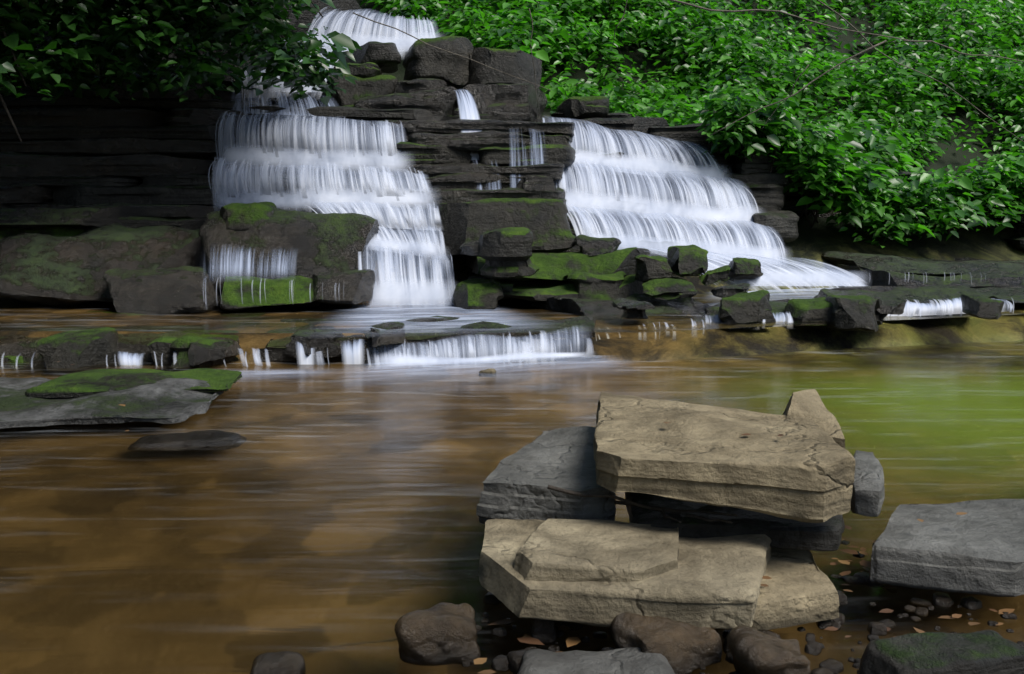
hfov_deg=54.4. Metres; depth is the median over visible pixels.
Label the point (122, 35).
tree
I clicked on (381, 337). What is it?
rubble
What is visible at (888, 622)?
pebble
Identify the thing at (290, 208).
flow rock
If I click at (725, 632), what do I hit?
pebble
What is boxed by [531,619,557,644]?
wet stone
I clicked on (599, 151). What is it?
fall threads
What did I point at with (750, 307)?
mossy rock
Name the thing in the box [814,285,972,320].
ledge
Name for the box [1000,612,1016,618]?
pebble
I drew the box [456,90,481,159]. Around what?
trickle
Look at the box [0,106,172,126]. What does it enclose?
rock ledge
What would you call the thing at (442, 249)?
fall threads
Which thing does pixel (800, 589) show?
rock
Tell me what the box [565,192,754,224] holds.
fall mist
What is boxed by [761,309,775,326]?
rubble
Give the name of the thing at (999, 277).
ledge
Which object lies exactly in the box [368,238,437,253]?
fall mist
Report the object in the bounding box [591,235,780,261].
fall mist
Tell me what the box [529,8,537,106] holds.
branch
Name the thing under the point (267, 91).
top fall threads
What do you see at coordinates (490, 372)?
pool stone
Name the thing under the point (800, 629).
pebble
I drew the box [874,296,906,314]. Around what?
rubble
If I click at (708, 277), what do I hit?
ledge
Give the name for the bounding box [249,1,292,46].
tree limb
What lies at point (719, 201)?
fall threads
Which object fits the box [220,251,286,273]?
veil
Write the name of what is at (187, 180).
cliff
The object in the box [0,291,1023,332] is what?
shelf water
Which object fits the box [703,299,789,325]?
ledge
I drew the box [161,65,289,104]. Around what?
cliff
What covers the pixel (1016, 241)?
wall
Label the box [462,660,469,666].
pebble
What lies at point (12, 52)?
tree limb
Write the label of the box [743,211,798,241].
rock
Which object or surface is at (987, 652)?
dark stone
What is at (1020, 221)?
wall
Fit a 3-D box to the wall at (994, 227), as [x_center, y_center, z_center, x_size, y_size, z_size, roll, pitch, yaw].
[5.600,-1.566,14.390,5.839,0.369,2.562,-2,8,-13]
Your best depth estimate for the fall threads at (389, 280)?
9.32 m
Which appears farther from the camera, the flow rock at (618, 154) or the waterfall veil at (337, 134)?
the flow rock at (618, 154)
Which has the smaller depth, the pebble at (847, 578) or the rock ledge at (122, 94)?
the pebble at (847, 578)
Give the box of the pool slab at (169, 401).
[0,377,223,428]
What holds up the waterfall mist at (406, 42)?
on the boulder at (385, 57)
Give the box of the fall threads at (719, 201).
[556,163,758,227]
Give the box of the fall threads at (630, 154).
[611,138,723,181]
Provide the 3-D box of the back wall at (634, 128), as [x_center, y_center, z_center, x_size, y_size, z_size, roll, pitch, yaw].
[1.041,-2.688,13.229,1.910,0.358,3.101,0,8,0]
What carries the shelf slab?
on the terrain ground
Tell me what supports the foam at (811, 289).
on the shelf water at (16, 315)
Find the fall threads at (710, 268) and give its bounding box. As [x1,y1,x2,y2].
[667,258,862,287]
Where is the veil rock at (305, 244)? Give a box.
[198,208,378,303]
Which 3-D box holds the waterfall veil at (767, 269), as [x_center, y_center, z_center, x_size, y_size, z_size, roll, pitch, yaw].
[2.181,-0.720,9.894,2.516,0.377,0.600,0,8,0]
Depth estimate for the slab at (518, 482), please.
3.31 m
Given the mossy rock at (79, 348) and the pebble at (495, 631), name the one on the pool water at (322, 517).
the pebble at (495, 631)
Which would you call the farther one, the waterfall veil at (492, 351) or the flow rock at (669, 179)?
the flow rock at (669, 179)
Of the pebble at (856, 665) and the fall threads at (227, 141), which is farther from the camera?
the fall threads at (227, 141)
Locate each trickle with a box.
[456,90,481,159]
[512,147,542,187]
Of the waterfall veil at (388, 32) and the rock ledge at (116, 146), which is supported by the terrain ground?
the rock ledge at (116, 146)
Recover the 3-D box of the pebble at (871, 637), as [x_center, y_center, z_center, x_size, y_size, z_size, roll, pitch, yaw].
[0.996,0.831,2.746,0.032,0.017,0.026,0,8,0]
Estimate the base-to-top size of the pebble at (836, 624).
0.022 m
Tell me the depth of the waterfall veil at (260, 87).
11.22 m
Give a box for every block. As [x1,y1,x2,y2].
[593,391,854,522]
[625,492,844,550]
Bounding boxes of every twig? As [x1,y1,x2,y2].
[547,485,680,514]
[614,500,736,516]
[656,510,681,522]
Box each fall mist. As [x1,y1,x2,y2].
[224,190,428,205]
[226,148,404,168]
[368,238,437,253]
[374,283,446,302]
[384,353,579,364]
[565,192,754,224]
[572,152,721,180]
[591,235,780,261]
[736,272,857,283]
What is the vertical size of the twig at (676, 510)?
0.018 m
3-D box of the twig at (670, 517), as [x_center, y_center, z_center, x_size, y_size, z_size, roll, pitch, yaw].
[0.484,0.557,3.111,0.024,0.017,0.124,-4,9,-26]
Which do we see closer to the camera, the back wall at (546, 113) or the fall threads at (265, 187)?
the fall threads at (265, 187)
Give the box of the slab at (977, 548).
[869,499,1023,596]
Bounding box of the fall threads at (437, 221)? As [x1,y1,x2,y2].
[308,205,441,230]
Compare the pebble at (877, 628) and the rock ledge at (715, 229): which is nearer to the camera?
the pebble at (877, 628)
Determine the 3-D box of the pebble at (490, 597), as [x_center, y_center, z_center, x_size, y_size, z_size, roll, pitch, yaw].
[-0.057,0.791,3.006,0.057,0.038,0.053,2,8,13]
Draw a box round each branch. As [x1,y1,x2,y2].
[353,12,550,90]
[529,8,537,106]
[611,0,627,50]
[669,0,906,39]
[710,40,886,135]
[762,64,808,127]
[817,0,1023,141]
[903,40,1023,61]
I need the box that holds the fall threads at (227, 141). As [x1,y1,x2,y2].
[220,128,396,171]
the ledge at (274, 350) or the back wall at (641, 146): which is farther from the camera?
the back wall at (641, 146)
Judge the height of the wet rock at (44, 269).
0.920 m
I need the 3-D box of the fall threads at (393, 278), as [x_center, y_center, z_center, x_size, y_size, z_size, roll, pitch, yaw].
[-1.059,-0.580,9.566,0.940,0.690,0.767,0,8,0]
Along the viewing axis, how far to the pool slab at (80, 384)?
6.19 m
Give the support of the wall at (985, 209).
on the ledge
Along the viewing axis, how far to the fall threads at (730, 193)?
10.77 m
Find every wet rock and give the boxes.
[0,223,206,306]
[103,266,220,313]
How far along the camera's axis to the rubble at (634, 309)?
7.96 m
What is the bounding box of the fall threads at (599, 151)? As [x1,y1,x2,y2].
[544,125,714,175]
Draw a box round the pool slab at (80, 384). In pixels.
[25,368,241,398]
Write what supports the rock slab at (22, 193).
on the cliff
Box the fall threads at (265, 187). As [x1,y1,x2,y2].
[208,162,432,208]
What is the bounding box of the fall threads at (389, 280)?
[360,255,454,304]
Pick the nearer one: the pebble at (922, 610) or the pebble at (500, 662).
the pebble at (500, 662)
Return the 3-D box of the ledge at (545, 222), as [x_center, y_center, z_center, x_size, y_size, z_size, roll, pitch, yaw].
[-0.163,-1.156,10.605,1.635,0.659,1.683,0,8,0]
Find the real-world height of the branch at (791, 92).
0.652 m
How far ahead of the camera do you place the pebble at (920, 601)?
2.99 m
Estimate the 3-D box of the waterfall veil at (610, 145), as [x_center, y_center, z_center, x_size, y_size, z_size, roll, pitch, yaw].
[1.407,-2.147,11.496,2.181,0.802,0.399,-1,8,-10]
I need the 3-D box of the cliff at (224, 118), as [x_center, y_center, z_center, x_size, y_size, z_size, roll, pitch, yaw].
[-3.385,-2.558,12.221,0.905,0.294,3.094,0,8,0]
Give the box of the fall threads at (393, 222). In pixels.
[342,208,419,231]
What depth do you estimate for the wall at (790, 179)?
12.03 m
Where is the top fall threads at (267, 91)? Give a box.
[255,81,269,94]
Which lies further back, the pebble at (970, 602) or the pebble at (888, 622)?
the pebble at (970, 602)
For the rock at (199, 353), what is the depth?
7.23 m
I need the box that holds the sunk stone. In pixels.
[133,430,240,447]
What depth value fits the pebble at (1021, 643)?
2.69 m
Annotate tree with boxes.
[0,0,361,105]
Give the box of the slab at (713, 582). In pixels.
[479,519,770,628]
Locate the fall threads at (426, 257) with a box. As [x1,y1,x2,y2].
[380,228,429,261]
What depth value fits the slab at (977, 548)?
3.00 m
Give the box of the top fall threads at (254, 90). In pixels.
[242,77,281,100]
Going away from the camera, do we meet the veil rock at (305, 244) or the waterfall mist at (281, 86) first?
the veil rock at (305, 244)
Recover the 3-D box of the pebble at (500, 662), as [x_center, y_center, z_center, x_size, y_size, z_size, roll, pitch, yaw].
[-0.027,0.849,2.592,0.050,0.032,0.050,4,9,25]
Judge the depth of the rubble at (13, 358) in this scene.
7.50 m
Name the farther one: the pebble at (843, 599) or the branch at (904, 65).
the branch at (904, 65)
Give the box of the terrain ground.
[0,0,1023,361]
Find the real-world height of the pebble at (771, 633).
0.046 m
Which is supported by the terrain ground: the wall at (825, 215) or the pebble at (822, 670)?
the wall at (825, 215)
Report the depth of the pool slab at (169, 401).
5.62 m
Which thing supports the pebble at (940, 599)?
on the pool water at (322, 517)
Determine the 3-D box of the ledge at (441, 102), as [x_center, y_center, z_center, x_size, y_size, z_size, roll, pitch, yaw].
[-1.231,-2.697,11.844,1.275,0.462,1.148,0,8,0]
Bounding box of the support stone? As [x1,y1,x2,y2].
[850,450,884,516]
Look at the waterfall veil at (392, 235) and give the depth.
9.98 m
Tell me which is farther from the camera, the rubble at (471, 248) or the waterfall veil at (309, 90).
the waterfall veil at (309, 90)
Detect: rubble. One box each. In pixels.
[0,356,23,361]
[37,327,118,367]
[147,336,177,362]
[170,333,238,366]
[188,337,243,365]
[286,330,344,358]
[335,335,365,353]
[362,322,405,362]
[370,328,405,346]
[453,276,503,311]
[459,240,481,257]
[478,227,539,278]
[500,283,513,298]
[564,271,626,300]
[612,298,654,318]
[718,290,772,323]
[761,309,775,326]
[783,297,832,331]
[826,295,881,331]
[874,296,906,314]
[874,310,887,324]
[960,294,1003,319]
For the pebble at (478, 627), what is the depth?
2.81 m
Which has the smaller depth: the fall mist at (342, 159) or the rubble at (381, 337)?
the rubble at (381, 337)
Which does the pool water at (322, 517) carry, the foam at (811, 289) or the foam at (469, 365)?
the foam at (469, 365)
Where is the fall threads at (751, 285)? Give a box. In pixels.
[708,264,853,286]
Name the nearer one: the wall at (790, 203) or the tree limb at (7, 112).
the tree limb at (7, 112)
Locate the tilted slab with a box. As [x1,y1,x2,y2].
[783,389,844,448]
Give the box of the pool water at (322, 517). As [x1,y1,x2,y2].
[0,341,1023,673]
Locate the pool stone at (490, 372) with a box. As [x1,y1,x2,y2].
[479,368,495,375]
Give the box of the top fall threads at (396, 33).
[315,15,423,38]
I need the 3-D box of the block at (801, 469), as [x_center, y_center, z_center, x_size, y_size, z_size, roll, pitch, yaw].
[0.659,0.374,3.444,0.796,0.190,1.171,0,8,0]
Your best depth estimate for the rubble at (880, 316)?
8.25 m
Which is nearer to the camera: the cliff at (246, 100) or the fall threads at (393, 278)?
the fall threads at (393, 278)
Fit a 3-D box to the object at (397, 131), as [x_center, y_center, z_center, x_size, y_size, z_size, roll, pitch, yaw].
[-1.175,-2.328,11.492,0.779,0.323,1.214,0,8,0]
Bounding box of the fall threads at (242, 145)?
[215,119,391,169]
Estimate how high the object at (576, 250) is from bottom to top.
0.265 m
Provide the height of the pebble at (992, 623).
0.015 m
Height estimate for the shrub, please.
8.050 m
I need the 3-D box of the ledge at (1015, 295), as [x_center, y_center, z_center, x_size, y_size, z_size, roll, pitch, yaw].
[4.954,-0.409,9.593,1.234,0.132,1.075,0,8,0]
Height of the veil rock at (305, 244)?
0.956 m
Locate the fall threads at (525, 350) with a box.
[423,339,547,366]
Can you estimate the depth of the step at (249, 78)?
11.38 m
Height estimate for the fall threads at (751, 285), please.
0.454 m
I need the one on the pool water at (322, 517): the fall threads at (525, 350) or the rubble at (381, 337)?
the fall threads at (525, 350)
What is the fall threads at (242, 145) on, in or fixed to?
on the waterfall veil at (305, 175)
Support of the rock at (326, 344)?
on the terrain ground
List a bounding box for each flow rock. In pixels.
[252,163,278,167]
[276,206,309,211]
[350,168,383,171]
[575,147,623,156]
[650,251,666,254]
[661,174,716,185]
[711,224,748,229]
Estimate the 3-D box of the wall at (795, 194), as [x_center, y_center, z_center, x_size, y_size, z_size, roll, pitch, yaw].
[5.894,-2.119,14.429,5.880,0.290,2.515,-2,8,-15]
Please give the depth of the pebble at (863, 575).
3.17 m
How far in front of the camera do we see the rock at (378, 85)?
11.53 m
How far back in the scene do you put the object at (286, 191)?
10.61 m
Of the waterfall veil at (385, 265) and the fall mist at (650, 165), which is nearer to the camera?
the waterfall veil at (385, 265)
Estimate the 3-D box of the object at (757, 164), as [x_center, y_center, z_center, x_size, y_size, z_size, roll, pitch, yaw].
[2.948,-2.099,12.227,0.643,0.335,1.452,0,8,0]
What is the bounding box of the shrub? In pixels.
[360,0,1023,247]
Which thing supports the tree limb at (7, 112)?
attached to the tree
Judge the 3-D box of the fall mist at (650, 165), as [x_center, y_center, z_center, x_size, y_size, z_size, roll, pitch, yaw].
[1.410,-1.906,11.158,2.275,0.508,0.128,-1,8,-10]
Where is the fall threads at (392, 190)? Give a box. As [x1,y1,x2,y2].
[216,161,399,205]
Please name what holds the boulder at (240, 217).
on the veil rock at (305, 244)
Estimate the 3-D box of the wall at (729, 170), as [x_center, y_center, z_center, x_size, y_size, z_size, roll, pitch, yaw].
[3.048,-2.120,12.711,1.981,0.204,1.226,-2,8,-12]
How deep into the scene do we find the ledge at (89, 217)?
9.90 m
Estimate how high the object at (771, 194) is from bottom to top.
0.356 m
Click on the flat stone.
(633, 660)
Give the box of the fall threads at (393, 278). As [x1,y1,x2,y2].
[359,257,438,302]
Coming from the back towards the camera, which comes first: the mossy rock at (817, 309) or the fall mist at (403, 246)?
the fall mist at (403, 246)
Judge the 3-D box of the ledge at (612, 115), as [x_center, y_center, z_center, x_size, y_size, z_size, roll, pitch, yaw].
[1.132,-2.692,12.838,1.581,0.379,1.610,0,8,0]
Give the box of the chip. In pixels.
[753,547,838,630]
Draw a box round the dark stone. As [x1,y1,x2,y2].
[858,630,1023,673]
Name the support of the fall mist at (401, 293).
on the shelf water at (16, 315)
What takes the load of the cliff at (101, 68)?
on the terrain ground
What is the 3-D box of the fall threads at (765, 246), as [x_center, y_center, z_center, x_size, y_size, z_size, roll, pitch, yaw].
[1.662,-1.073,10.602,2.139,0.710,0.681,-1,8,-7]
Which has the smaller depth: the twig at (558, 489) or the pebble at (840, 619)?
the pebble at (840, 619)
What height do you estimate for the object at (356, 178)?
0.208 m
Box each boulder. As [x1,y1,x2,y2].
[220,202,276,230]
[220,275,321,310]
[313,269,375,303]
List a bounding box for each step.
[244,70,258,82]
[403,316,595,351]
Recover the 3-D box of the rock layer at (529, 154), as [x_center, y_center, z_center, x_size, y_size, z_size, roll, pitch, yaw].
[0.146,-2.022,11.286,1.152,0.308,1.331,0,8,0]
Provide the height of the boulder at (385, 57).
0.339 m
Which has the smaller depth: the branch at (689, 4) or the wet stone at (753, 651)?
the wet stone at (753, 651)
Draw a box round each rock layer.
[395,142,476,167]
[477,144,575,170]
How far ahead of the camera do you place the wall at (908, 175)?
12.93 m
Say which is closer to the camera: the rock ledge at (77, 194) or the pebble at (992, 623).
the pebble at (992, 623)
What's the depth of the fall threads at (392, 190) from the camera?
10.33 m
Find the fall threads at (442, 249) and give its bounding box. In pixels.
[373,228,445,259]
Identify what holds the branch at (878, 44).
on the terrain ground
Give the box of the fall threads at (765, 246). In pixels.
[606,218,767,248]
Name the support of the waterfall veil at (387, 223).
on the ledge at (545, 222)
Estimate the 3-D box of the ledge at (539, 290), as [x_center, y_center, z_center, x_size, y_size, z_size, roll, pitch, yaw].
[0.497,-0.494,9.854,1.922,0.262,1.622,0,8,0]
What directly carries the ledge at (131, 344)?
on the terrain ground
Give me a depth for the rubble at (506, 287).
9.23 m
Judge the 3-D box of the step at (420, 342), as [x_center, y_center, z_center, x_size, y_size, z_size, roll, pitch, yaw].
[-0.248,-0.019,7.840,1.854,0.233,0.692,0,8,0]
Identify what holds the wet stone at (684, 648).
on the pool water at (322, 517)
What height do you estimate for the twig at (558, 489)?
0.089 m
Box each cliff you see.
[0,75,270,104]
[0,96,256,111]
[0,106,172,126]
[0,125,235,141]
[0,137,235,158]
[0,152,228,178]
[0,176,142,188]
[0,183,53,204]
[0,204,9,207]
[2,28,154,66]
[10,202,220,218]
[31,67,139,76]
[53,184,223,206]
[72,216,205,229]
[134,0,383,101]
[139,174,227,185]
[152,98,261,111]
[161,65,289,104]
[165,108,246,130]
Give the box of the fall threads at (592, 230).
[567,211,784,262]
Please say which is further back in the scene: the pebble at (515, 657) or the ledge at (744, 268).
the ledge at (744, 268)
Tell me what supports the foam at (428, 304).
on the shelf water at (16, 315)
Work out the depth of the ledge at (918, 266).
10.89 m
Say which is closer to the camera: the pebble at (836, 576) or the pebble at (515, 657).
the pebble at (515, 657)
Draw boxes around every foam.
[350,298,502,324]
[371,356,589,371]
[747,287,840,296]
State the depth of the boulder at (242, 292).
8.91 m
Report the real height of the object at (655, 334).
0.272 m
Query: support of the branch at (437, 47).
on the terrain ground
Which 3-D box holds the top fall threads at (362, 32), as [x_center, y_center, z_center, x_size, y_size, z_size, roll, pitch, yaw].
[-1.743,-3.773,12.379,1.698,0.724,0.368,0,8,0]
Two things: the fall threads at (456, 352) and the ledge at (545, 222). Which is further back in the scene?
the ledge at (545, 222)
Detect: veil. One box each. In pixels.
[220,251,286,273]
[222,162,426,207]
[226,113,398,169]
[251,70,277,97]
[277,56,325,91]
[315,11,429,53]
[318,202,435,230]
[371,227,440,258]
[371,247,449,304]
[381,332,579,363]
[561,164,751,226]
[568,119,713,177]
[575,207,781,264]
[662,250,862,285]
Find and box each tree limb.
[0,25,26,85]
[0,93,21,141]
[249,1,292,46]
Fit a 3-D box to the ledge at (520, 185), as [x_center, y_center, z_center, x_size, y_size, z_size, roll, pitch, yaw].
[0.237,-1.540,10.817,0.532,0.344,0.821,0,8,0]
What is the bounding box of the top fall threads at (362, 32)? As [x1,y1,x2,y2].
[311,15,435,50]
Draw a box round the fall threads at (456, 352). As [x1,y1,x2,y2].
[368,336,578,365]
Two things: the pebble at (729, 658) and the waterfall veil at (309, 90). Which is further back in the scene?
the waterfall veil at (309, 90)
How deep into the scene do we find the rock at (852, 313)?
8.03 m
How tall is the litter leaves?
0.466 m
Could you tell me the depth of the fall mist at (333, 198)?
10.29 m
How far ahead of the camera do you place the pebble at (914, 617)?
2.88 m
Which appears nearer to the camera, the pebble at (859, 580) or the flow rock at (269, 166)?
the pebble at (859, 580)
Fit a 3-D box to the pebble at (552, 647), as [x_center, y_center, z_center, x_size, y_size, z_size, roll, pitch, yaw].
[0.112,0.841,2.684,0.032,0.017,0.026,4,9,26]
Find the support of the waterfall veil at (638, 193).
on the terrain ground
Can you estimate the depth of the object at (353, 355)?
7.37 m
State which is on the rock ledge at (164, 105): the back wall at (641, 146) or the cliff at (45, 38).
the cliff at (45, 38)
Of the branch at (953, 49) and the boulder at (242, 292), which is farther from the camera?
the branch at (953, 49)
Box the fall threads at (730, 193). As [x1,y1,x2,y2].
[583,168,737,222]
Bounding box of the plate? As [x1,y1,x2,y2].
[514,519,678,581]
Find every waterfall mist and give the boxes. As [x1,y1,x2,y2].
[268,76,311,89]
[317,35,434,50]
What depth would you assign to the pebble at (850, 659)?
2.62 m
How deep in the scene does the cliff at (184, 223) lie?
10.18 m
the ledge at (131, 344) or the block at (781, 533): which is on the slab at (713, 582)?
the block at (781, 533)
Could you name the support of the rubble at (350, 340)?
on the terrain ground
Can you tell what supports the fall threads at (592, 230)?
on the ledge at (555, 265)
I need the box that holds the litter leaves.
[58,361,1014,673]
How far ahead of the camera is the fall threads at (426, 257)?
9.85 m
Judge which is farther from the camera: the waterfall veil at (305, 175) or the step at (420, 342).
the waterfall veil at (305, 175)
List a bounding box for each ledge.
[0,204,129,228]
[0,332,209,361]
[258,316,581,360]
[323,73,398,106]
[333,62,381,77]
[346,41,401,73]
[354,86,459,115]
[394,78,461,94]
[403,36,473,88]
[425,197,574,259]
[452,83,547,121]
[465,247,650,281]
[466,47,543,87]
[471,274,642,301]
[517,179,555,198]
[551,112,642,117]
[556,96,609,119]
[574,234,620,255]
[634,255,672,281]
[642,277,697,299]
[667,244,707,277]
[699,265,729,285]
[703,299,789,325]
[710,283,749,297]
[728,257,762,280]
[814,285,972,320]
[821,251,1023,274]
[836,264,1023,287]
[864,171,922,209]
[970,287,1023,303]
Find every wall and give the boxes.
[303,107,555,220]
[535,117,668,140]
[585,141,797,210]
[725,164,813,172]
[776,172,816,189]
[782,197,886,211]
[784,187,1007,198]
[786,210,979,217]
[887,220,1023,231]
[892,171,986,184]
[948,198,1020,213]
[993,212,1023,223]
[1004,234,1023,249]
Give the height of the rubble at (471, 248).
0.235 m
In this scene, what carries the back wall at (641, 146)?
on the terrain ground
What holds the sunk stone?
in the pool water at (322, 517)
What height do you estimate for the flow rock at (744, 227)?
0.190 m
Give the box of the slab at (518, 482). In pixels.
[476,426,615,523]
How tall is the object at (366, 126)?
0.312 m
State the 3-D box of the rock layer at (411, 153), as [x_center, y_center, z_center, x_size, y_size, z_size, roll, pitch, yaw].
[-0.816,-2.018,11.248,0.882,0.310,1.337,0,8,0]
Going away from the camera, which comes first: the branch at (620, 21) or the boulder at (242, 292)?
the boulder at (242, 292)
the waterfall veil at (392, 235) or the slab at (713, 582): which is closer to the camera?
the slab at (713, 582)
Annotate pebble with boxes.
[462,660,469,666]
[475,625,481,630]
[481,618,488,622]
[483,592,500,603]
[491,655,508,670]
[492,628,498,635]
[498,627,506,636]
[507,649,530,673]
[547,645,559,651]
[592,631,607,638]
[601,647,615,650]
[722,630,729,638]
[723,629,731,653]
[725,653,732,663]
[761,630,780,638]
[797,627,805,631]
[804,640,821,654]
[805,633,814,641]
[811,667,832,673]
[816,620,830,629]
[819,658,843,673]
[830,613,844,623]
[830,621,840,630]
[831,574,842,578]
[837,590,847,603]
[842,575,855,581]
[848,657,854,662]
[852,662,859,668]
[853,551,864,556]
[853,571,871,583]
[855,577,863,582]
[867,622,886,634]
[867,634,878,641]
[879,619,894,626]
[904,605,915,609]
[910,616,919,619]
[911,598,930,604]
[915,607,927,614]
[932,592,951,606]
[960,596,981,609]
[987,620,997,625]
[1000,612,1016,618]
[1017,641,1023,647]
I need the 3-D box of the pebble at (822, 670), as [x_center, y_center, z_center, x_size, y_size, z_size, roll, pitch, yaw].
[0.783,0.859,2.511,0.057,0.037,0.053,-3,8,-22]
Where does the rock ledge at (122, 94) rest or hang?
on the terrain ground
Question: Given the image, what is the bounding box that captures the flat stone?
[518,647,674,673]
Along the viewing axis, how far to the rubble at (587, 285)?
9.21 m
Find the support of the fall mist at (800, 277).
on the ledge at (927, 294)
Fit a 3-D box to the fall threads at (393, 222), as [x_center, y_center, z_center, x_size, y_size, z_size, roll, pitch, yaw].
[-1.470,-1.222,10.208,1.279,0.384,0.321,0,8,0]
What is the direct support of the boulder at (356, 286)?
on the veil rock at (305, 244)
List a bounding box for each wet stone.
[250,651,305,673]
[394,602,480,664]
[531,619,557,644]
[609,612,721,673]
[727,625,810,673]
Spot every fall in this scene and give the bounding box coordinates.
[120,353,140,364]
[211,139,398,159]
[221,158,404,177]
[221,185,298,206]
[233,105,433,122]
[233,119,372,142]
[236,93,329,115]
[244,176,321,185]
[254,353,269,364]
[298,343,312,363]
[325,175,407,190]
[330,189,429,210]
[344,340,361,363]
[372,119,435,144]
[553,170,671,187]
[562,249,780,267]
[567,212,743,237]
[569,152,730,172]
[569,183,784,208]
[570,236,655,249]
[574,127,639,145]
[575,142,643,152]
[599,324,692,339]
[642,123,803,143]
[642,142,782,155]
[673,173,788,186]
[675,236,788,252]
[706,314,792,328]
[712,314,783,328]
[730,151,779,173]
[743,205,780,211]
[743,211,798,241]
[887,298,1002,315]
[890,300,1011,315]
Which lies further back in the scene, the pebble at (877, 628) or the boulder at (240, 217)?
the boulder at (240, 217)
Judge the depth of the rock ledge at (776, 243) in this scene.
11.17 m

